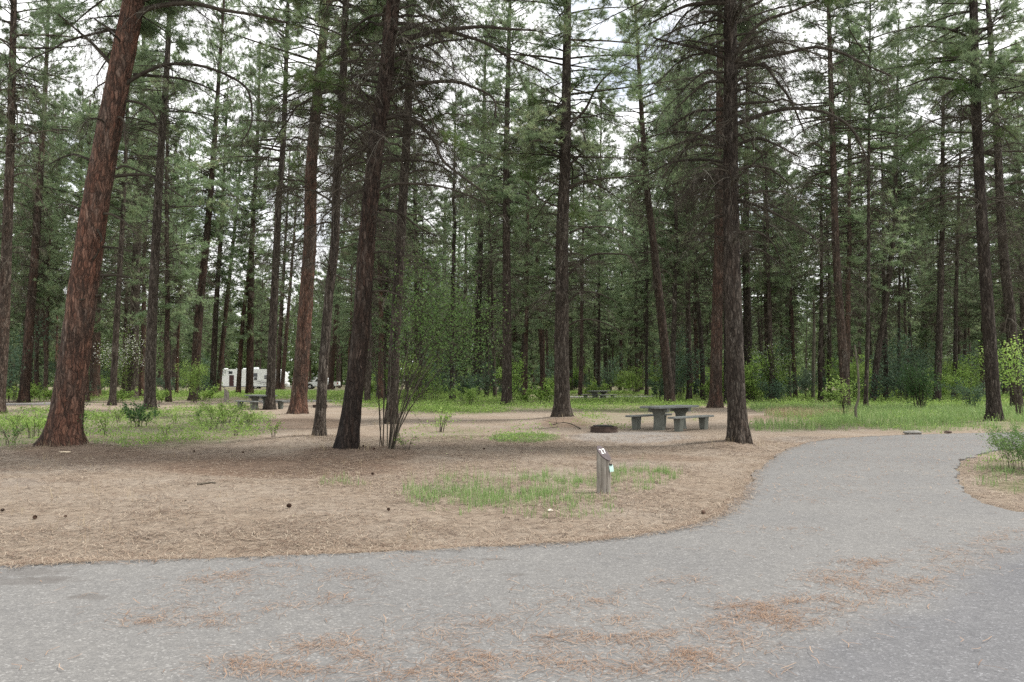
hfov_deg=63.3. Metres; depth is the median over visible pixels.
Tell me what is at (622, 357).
pine tree
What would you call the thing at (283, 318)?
pine tree
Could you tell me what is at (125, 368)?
blossoming shrub
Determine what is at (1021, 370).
bush
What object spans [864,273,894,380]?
pine tree
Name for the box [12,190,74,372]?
pine tree
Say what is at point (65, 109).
pine tree
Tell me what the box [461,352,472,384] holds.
young pine
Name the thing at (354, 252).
pine tree
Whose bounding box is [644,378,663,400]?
shrub
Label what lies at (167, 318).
pine tree
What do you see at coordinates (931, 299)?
pine tree
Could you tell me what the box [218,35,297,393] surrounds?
pine tree
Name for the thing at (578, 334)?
pine tree
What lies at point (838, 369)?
bush
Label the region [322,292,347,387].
pine tree
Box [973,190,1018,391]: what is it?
pine tree
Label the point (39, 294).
pine tree
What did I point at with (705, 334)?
pine tree
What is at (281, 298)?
pine tree
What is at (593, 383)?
bush
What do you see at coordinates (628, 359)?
pine tree
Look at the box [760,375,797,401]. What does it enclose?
bush
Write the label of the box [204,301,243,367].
pine tree
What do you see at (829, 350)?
pine tree
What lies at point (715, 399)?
pine tree
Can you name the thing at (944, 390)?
bush
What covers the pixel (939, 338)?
pine tree
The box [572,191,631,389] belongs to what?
pine tree
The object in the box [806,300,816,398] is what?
snag
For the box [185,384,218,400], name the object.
bush
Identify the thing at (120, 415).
sprig
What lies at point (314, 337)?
pine tree
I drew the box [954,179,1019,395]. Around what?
pine tree
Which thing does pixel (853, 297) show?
pine tree
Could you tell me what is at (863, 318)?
pine tree
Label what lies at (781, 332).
pine tree
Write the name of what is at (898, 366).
bush
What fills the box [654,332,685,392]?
young pine
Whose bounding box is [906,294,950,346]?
pine tree
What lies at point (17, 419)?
sprig
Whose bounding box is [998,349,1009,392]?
young pine
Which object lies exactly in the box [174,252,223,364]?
pine tree
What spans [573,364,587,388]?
bush
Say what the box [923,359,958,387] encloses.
bush
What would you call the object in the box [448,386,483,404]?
shrub
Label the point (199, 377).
shrub
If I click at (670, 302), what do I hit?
pine tree
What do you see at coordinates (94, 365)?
pine tree
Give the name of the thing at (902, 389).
bush
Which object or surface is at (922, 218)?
pine tree
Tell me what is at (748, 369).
bush
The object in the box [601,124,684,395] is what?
pine tree
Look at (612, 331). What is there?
pine tree
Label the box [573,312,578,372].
pine tree
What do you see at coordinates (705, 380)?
bush
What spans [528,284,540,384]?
pine tree
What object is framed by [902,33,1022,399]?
pine tree
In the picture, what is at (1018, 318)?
pine tree
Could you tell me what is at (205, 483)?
fallen branch
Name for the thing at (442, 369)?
bush
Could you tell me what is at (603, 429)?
fire ring
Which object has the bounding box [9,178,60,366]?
pine tree
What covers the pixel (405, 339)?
pine tree
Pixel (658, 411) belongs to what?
picnic table
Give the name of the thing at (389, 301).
pine tree
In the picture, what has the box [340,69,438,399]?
pine tree
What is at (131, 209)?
pine tree
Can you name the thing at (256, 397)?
picnic table
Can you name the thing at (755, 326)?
pine tree
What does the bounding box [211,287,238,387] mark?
pine tree
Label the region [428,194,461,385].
pine tree
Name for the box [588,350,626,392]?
bush
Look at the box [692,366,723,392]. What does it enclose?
bush
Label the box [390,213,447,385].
pine tree
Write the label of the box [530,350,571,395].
bush
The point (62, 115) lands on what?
pine tree
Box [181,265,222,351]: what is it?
pine tree
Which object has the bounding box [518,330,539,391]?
young pine
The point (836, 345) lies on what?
pine tree
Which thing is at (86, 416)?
shrub
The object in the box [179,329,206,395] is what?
young pine
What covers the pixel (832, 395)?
bush
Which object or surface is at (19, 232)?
pine tree
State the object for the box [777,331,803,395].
young pine
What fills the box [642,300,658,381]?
pine tree
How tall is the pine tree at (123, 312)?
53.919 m
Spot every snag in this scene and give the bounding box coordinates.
[788,366,791,397]
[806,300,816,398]
[849,345,861,420]
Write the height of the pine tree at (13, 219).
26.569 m
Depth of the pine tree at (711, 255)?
88.32 m
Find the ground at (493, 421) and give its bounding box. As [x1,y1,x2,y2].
[0,381,1023,565]
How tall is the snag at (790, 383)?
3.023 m
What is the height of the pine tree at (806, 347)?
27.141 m
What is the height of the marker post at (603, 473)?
0.769 m
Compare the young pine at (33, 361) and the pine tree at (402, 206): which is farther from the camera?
the young pine at (33, 361)
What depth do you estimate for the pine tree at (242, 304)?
88.27 m
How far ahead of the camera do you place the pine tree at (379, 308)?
63.49 m
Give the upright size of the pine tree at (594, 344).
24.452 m
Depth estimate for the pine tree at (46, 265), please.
95.60 m
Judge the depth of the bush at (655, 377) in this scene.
87.58 m
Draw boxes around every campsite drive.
[6,402,50,404]
[258,400,342,402]
[553,395,685,397]
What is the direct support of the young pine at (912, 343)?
on the ground at (493, 421)
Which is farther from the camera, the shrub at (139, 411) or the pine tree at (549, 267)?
the pine tree at (549, 267)
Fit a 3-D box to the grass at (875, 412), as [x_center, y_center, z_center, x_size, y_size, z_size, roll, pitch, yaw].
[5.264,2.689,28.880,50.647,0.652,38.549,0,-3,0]
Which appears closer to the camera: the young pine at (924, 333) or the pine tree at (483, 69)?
the pine tree at (483, 69)
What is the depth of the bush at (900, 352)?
63.15 m
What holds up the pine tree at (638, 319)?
on the ground at (493, 421)
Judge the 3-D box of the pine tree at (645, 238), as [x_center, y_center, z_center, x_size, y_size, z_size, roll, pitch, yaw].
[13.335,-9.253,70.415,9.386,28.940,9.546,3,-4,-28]
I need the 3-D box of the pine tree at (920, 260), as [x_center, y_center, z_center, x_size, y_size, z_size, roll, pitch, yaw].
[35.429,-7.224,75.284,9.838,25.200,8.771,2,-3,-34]
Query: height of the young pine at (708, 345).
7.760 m
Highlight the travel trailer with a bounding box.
[222,367,291,388]
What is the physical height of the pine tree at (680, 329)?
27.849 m
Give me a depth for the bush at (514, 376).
58.45 m
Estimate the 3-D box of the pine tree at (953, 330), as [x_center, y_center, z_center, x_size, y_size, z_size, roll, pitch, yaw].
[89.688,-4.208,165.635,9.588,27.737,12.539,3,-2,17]
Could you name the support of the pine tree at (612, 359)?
on the ground at (493, 421)
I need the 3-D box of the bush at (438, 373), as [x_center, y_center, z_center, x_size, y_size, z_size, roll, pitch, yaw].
[-6.103,2.233,64.243,4.392,4.965,4.898,3,-4,-43]
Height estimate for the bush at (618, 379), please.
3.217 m
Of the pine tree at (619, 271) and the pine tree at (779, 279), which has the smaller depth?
the pine tree at (779, 279)
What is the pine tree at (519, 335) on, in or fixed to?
on the ground at (493, 421)
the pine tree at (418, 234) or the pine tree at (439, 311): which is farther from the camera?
the pine tree at (439, 311)
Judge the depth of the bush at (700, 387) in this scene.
59.69 m
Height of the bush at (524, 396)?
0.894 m
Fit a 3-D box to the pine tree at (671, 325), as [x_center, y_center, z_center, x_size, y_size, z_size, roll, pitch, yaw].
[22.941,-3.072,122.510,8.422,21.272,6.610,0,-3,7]
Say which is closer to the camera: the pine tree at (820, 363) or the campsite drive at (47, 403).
the campsite drive at (47, 403)
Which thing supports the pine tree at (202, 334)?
on the ground at (493, 421)
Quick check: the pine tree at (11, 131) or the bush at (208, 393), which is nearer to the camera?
the pine tree at (11, 131)
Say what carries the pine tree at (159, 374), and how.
on the ground at (493, 421)
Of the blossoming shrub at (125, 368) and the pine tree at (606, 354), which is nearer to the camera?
the blossoming shrub at (125, 368)
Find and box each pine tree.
[0,0,97,402]
[0,0,109,413]
[0,0,320,446]
[0,50,29,293]
[0,106,30,258]
[0,116,46,294]
[0,137,68,392]
[0,153,69,397]
[0,229,24,353]
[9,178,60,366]
[10,97,77,395]
[10,119,28,387]
[11,147,64,382]
[11,228,67,385]
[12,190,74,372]
[27,97,132,401]
[32,79,137,341]
[33,89,67,378]
[42,102,151,397]
[44,143,131,348]
[48,266,66,358]
[49,245,69,372]
[54,93,70,232]
[59,195,133,395]
[61,0,198,405]
[74,1,187,399]
[100,264,111,339]
[101,98,194,397]
[103,154,179,393]
[104,222,164,390]
[105,150,201,392]
[106,0,254,409]
[107,48,251,401]
[112,122,139,387]
[136,0,262,400]
[148,196,209,390]
[156,149,194,386]
[156,253,185,388]
[158,188,216,392]
[170,125,204,385]
[171,228,222,358]
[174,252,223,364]
[177,83,256,392]
[180,0,349,409]
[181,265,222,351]
[182,280,208,363]
[189,0,438,413]
[202,113,273,392]
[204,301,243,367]
[209,292,244,368]
[210,143,281,394]
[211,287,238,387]
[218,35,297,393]
[231,249,285,368]
[235,0,573,449]
[239,0,472,435]
[239,301,268,366]
[261,141,302,389]
[267,271,296,356]
[268,143,305,389]
[285,276,322,361]
[288,0,494,423]
[289,272,329,381]
[295,7,433,402]
[302,88,437,400]
[312,265,344,386]
[313,250,347,368]
[315,151,360,389]
[315,152,411,392]
[316,263,345,386]
[319,238,355,368]
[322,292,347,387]
[330,232,356,361]
[333,274,375,350]
[335,295,349,386]
[337,256,377,376]
[337,265,355,346]
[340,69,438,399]
[352,149,430,393]
[373,139,423,341]
[381,107,472,397]
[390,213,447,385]
[391,178,462,382]
[391,231,435,392]
[408,266,457,367]
[409,71,498,400]
[410,239,468,385]
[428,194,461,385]
[431,0,713,416]
[431,217,514,391]
[437,140,480,386]
[438,0,558,404]
[440,104,529,396]
[441,202,473,375]
[445,84,584,400]
[446,14,511,395]
[446,109,524,394]
[450,245,494,336]
[459,275,499,389]
[462,230,519,385]
[467,165,537,339]
[467,205,538,383]
[470,231,518,387]
[472,183,570,394]
[473,271,499,384]
[474,97,596,398]
[490,236,532,385]
[511,101,623,368]
[512,198,574,362]
[512,230,576,393]
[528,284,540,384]
[546,100,623,395]
[549,172,589,390]
[549,247,593,350]
[550,222,616,389]
[560,0,917,444]
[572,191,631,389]
[572,240,619,381]
[572,290,596,377]
[573,297,593,380]
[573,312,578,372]
[576,92,633,389]
[578,143,626,388]
[578,243,613,363]
[592,0,713,404]
[592,221,630,389]
[592,286,618,375]
[593,206,671,390]
[595,198,633,389]
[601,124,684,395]
[601,275,624,386]
[602,168,653,392]
[604,215,668,389]
[605,268,628,370]
[612,198,654,389]
[613,323,627,386]
[616,57,754,397]
[616,117,652,374]
[619,71,713,361]
[625,43,744,400]
[626,238,656,371]
[630,185,712,393]
[635,0,805,407]
[636,229,667,369]
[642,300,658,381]
[645,64,743,400]
[646,179,713,396]
[650,286,692,352]
[654,196,680,351]
[664,149,698,361]
[666,288,692,351]
[675,27,780,402]
[678,287,700,378]
[681,216,742,372]
[683,271,708,373]
[690,1,809,400]
[690,128,757,364]
[691,293,711,369]
[692,225,740,337]
[706,142,825,395]
[738,140,762,326]
[739,85,814,400]
[739,132,811,357]
[741,158,831,396]
[741,226,775,363]
[742,251,784,376]
[749,0,935,406]
[751,200,843,392]
[751,290,759,360]
[753,304,797,357]
[755,166,873,395]
[757,222,800,369]
[764,95,873,401]
[770,203,804,375]
[773,13,928,384]
[784,266,816,375]
[786,0,950,405]
[796,203,837,390]
[800,302,818,384]
[812,64,928,397]
[816,169,880,361]
[817,205,877,361]
[823,231,873,360]
[831,157,892,362]
[840,7,956,400]
[840,122,945,396]
[842,205,905,382]
[856,236,881,356]
[857,247,911,389]
[860,0,1023,420]
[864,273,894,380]
[865,284,907,363]
[872,176,934,369]
[873,188,945,368]
[884,0,1023,408]
[885,2,1005,400]
[891,286,916,350]
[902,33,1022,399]
[902,189,972,384]
[903,115,960,375]
[905,192,961,355]
[906,222,953,358]
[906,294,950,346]
[907,192,976,361]
[910,146,1023,394]
[918,225,978,388]
[928,190,995,369]
[943,302,953,376]
[944,198,990,385]
[945,269,980,350]
[947,72,1023,399]
[948,259,979,355]
[952,34,1023,315]
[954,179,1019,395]
[968,216,1000,333]
[970,123,1023,348]
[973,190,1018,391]
[976,216,1006,367]
[988,147,1023,307]
[994,243,1020,359]
[995,278,1019,348]
[1011,190,1023,319]
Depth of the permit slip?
11.83 m
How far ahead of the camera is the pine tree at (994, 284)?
125.59 m
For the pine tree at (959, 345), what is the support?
on the ground at (493, 421)
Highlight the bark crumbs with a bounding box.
[6,407,1016,544]
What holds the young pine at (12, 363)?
on the ground at (493, 421)
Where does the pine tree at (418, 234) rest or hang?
on the ground at (493, 421)
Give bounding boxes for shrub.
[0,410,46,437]
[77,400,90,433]
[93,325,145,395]
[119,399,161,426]
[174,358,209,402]
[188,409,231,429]
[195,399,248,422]
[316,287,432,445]
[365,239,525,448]
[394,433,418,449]
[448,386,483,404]
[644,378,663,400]
[745,371,770,401]
[788,363,825,397]
[822,375,862,415]
[937,377,1001,407]
[975,327,1023,416]
[975,423,1023,468]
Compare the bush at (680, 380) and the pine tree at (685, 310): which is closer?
the bush at (680, 380)
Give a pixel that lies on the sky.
(608, 29)
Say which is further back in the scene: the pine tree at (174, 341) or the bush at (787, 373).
the pine tree at (174, 341)
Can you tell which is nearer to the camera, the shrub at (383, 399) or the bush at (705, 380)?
the shrub at (383, 399)
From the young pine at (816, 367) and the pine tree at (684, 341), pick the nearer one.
the young pine at (816, 367)
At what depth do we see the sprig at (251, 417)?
27.98 m
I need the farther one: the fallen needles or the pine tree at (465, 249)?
the pine tree at (465, 249)
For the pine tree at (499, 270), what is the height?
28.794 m
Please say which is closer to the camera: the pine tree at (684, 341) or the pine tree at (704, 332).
the pine tree at (704, 332)
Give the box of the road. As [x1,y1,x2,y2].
[0,432,1023,681]
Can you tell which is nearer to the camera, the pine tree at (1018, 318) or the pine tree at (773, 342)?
the pine tree at (1018, 318)
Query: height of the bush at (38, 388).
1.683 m
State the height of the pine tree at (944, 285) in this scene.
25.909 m
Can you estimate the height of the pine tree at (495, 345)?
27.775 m
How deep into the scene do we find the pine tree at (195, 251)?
124.86 m
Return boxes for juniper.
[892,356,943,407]
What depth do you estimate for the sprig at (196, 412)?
32.12 m
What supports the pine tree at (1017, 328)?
on the ground at (493, 421)
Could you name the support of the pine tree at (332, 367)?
on the ground at (493, 421)
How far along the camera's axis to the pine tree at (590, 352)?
138.27 m
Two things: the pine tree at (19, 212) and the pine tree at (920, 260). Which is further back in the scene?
the pine tree at (19, 212)
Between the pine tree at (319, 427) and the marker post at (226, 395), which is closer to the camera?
the pine tree at (319, 427)
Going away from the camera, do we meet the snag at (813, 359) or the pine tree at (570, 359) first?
the snag at (813, 359)
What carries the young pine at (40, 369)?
on the ground at (493, 421)
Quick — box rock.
[903,430,921,434]
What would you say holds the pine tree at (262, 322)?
on the ground at (493, 421)
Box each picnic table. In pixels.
[244,395,276,408]
[587,390,610,398]
[640,405,698,429]
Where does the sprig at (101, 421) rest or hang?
on the ground at (493, 421)
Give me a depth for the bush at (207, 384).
86.15 m
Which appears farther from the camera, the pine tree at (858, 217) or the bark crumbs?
the pine tree at (858, 217)
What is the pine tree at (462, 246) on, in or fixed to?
on the ground at (493, 421)
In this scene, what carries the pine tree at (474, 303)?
on the ground at (493, 421)
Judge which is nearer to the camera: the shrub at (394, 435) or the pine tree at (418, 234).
the shrub at (394, 435)
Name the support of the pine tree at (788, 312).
on the ground at (493, 421)
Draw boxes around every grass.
[0,399,1023,518]
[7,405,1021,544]
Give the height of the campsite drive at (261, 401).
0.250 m
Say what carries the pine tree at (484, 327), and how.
on the ground at (493, 421)
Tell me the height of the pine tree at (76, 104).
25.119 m
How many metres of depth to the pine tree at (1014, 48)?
59.58 m
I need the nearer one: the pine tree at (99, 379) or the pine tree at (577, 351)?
the pine tree at (99, 379)
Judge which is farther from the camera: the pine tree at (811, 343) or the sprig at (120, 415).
the pine tree at (811, 343)
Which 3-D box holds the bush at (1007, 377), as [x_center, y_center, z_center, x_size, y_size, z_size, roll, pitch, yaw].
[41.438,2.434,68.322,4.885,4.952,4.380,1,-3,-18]
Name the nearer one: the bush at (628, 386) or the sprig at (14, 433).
the sprig at (14, 433)
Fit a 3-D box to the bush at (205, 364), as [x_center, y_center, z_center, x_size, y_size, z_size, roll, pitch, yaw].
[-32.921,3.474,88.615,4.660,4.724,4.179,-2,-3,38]
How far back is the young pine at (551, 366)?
117.81 m
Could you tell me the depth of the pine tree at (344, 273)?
109.38 m
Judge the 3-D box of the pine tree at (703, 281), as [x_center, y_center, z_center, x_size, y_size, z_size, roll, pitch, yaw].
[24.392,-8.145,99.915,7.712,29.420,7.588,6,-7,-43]
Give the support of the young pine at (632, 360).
on the ground at (493, 421)
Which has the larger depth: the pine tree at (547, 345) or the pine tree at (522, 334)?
the pine tree at (547, 345)
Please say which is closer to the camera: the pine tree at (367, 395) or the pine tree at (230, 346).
the pine tree at (367, 395)
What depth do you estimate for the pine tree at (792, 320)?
71.43 m
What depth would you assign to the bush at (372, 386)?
79.92 m
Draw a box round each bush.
[6,338,24,392]
[6,386,18,395]
[7,316,60,401]
[12,381,48,399]
[30,385,52,400]
[39,351,58,386]
[89,382,104,394]
[100,350,127,391]
[107,386,137,402]
[141,388,169,402]
[156,376,184,390]
[161,377,186,391]
[175,363,207,388]
[183,355,225,392]
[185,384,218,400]
[199,379,216,392]
[201,353,231,387]
[371,382,375,395]
[398,388,421,399]
[399,346,461,402]
[404,337,465,399]
[422,359,448,395]
[424,356,457,382]
[439,372,492,399]
[457,353,500,397]
[492,383,521,393]
[493,352,532,396]
[512,391,530,401]
[525,381,553,402]
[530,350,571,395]
[542,375,553,387]
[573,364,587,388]
[574,370,589,384]
[582,382,600,390]
[582,384,600,393]
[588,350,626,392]
[588,383,608,390]
[590,377,611,389]
[610,371,625,390]
[617,379,634,390]
[618,361,650,392]
[630,324,710,399]
[640,361,677,394]
[650,347,706,398]
[683,374,722,397]
[684,379,699,396]
[689,378,723,397]
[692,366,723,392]
[701,355,769,395]
[722,360,768,401]
[745,340,807,399]
[746,382,768,400]
[752,336,797,398]
[755,378,801,401]
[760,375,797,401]
[762,358,802,393]
[810,354,871,392]
[815,387,839,401]
[816,377,826,390]
[821,360,883,399]
[850,353,871,392]
[850,369,907,401]
[850,385,878,398]
[855,333,915,390]
[860,326,934,399]
[879,376,928,398]
[881,342,941,401]
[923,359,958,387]
[924,374,951,397]
[937,363,979,399]
[942,346,984,398]
[946,335,1001,391]
[999,350,1023,393]
[1001,354,1023,392]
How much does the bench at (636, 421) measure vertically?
0.500 m
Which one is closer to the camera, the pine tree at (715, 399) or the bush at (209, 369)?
the pine tree at (715, 399)
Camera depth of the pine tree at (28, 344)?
59.90 m
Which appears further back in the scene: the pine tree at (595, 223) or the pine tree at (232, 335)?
the pine tree at (232, 335)
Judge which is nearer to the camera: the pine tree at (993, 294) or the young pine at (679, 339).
the young pine at (679, 339)
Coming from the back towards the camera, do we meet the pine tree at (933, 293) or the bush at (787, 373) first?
the pine tree at (933, 293)
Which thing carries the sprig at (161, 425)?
on the ground at (493, 421)
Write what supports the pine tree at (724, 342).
on the ground at (493, 421)
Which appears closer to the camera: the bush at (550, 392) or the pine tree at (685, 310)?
the bush at (550, 392)
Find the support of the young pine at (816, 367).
on the ground at (493, 421)
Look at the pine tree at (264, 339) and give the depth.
185.81 m
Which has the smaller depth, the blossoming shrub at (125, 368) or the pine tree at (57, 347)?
the blossoming shrub at (125, 368)
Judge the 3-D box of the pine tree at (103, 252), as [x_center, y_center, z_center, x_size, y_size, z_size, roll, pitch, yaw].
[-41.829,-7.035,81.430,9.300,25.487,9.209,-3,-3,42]
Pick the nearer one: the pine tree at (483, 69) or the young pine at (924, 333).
the pine tree at (483, 69)
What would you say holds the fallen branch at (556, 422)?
on the ground at (493, 421)
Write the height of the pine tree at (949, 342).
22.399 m
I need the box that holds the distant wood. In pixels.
[9,270,1020,386]
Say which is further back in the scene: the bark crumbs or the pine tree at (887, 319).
the pine tree at (887, 319)
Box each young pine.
[7,344,19,390]
[8,319,21,384]
[15,338,51,383]
[32,349,49,391]
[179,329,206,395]
[372,318,390,392]
[441,323,461,391]
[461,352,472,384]
[512,343,532,394]
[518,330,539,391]
[545,356,553,384]
[622,349,634,388]
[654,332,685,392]
[699,330,723,375]
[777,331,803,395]
[802,357,817,384]
[881,332,909,379]
[895,333,918,365]
[912,328,934,389]
[924,340,949,395]
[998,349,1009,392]
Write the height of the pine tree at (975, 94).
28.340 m
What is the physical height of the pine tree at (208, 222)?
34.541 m
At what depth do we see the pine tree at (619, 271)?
123.28 m
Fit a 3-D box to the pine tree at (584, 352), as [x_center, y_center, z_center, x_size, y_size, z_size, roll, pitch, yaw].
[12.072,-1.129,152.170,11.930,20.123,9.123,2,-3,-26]
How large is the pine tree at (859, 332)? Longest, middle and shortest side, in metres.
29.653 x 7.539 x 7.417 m
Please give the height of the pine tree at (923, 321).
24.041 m
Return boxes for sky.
[0,0,1023,380]
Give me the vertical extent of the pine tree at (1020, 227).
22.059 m
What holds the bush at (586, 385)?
on the ground at (493, 421)
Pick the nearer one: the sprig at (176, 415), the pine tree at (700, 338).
the sprig at (176, 415)
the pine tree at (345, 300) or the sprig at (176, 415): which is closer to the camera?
the sprig at (176, 415)
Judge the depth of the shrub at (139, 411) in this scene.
28.41 m
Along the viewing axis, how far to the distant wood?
196.44 m
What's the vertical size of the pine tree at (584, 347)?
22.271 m
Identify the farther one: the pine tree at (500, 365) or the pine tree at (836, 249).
the pine tree at (500, 365)
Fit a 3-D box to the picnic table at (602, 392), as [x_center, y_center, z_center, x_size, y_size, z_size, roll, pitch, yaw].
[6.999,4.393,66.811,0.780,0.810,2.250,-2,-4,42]
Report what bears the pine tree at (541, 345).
on the ground at (493, 421)
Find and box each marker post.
[224,388,228,402]
[597,446,610,493]
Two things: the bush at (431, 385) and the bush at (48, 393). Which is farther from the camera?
the bush at (48, 393)
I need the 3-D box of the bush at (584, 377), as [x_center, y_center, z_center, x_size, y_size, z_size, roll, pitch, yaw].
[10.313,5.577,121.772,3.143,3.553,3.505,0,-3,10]
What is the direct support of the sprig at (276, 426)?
on the ground at (493, 421)
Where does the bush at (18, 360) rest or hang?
on the ground at (493, 421)
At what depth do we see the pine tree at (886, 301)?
61.01 m
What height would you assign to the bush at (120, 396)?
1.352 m
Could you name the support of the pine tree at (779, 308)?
on the ground at (493, 421)
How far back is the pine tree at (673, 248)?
58.17 m
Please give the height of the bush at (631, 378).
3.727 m
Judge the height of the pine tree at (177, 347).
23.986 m
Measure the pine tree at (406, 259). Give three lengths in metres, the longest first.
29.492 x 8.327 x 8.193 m
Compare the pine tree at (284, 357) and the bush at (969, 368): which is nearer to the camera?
the bush at (969, 368)
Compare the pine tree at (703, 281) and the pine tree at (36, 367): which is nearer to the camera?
the pine tree at (36, 367)
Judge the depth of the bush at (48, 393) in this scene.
62.98 m
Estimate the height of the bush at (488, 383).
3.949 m
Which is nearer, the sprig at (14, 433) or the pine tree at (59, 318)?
the sprig at (14, 433)
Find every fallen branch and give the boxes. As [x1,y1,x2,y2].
[197,482,215,484]
[536,418,580,428]
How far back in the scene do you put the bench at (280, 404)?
45.66 m
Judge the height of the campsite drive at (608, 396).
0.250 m
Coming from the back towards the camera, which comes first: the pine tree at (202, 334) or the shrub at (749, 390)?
the pine tree at (202, 334)
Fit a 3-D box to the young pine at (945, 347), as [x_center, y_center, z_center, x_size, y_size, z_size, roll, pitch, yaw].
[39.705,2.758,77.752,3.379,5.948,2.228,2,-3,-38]
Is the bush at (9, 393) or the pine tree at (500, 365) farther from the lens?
the pine tree at (500, 365)
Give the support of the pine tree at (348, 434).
on the ground at (493, 421)
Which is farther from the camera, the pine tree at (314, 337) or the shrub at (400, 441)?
the pine tree at (314, 337)
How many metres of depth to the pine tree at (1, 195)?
60.52 m
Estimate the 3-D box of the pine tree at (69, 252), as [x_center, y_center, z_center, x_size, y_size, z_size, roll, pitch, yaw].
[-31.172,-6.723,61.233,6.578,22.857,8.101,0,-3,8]
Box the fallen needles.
[0,433,1023,681]
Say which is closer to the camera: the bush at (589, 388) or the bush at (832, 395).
the bush at (832, 395)
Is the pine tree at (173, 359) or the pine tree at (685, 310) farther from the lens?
the pine tree at (173, 359)
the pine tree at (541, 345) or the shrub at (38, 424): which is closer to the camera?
the shrub at (38, 424)
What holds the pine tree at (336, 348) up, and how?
on the ground at (493, 421)
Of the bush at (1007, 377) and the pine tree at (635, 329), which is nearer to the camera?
the bush at (1007, 377)
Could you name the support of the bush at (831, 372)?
on the ground at (493, 421)
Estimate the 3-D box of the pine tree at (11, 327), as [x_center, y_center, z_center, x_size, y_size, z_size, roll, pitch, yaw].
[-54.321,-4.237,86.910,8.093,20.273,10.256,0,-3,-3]
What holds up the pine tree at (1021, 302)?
on the ground at (493, 421)
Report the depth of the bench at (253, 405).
44.57 m
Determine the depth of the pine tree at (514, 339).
97.83 m
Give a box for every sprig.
[0,422,28,444]
[3,408,25,429]
[87,409,124,434]
[102,404,128,422]
[149,419,176,438]
[168,411,184,423]
[194,407,202,419]
[220,413,250,435]
[237,410,261,424]
[261,418,284,436]
[432,407,454,431]
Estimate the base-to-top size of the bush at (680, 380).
5.704 m
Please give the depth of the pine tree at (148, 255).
80.68 m
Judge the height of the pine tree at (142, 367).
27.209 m
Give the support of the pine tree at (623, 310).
on the ground at (493, 421)
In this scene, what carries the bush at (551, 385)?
on the ground at (493, 421)
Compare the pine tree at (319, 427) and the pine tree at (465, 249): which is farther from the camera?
the pine tree at (465, 249)
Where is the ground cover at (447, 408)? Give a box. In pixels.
[0,388,1023,462]
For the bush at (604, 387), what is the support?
on the ground at (493, 421)
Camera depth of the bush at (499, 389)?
64.72 m
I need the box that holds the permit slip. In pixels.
[609,463,613,471]
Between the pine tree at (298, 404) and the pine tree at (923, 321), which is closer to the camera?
the pine tree at (298, 404)
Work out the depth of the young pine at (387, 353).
77.32 m
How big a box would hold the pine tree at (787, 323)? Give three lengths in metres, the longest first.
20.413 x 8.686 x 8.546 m
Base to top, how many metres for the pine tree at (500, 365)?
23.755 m
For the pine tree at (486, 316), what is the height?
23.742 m
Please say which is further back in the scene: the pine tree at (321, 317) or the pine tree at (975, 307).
the pine tree at (321, 317)
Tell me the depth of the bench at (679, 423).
26.15 m
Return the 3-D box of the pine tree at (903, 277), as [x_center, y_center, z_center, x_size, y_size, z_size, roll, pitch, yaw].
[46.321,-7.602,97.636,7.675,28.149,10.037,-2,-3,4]
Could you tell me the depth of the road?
6.13 m
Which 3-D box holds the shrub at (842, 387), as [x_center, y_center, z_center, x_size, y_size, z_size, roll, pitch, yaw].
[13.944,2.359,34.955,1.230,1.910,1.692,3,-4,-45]
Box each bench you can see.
[235,400,258,409]
[262,400,286,408]
[625,413,671,429]
[667,415,713,431]
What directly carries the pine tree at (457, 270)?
on the ground at (493, 421)
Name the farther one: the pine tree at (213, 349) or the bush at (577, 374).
the bush at (577, 374)
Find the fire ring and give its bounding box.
[590,425,617,432]
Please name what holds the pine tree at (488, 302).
on the ground at (493, 421)
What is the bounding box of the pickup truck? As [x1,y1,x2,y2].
[308,378,340,388]
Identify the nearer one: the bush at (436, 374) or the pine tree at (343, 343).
the bush at (436, 374)
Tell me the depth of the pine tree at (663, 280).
114.84 m
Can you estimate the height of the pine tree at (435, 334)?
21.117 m
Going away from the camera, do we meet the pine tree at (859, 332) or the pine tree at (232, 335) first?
the pine tree at (859, 332)
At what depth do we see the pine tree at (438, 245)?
95.94 m
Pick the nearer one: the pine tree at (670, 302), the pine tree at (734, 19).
the pine tree at (734, 19)
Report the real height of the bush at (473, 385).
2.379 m
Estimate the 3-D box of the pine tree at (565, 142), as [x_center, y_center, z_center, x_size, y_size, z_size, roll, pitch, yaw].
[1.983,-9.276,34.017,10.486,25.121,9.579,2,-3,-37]
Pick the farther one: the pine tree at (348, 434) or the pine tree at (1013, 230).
the pine tree at (1013, 230)
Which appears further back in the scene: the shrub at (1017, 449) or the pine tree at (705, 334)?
the pine tree at (705, 334)
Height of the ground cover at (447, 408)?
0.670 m
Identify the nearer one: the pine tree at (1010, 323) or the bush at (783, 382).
the pine tree at (1010, 323)
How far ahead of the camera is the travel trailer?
146.26 m
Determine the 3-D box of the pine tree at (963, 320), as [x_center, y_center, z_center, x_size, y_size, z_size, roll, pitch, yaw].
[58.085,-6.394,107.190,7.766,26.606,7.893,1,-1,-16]
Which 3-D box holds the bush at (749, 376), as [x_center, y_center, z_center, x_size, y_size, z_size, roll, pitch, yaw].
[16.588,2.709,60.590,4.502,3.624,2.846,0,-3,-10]
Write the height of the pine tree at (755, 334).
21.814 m
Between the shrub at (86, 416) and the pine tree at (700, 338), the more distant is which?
the pine tree at (700, 338)
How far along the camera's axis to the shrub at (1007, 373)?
35.16 m

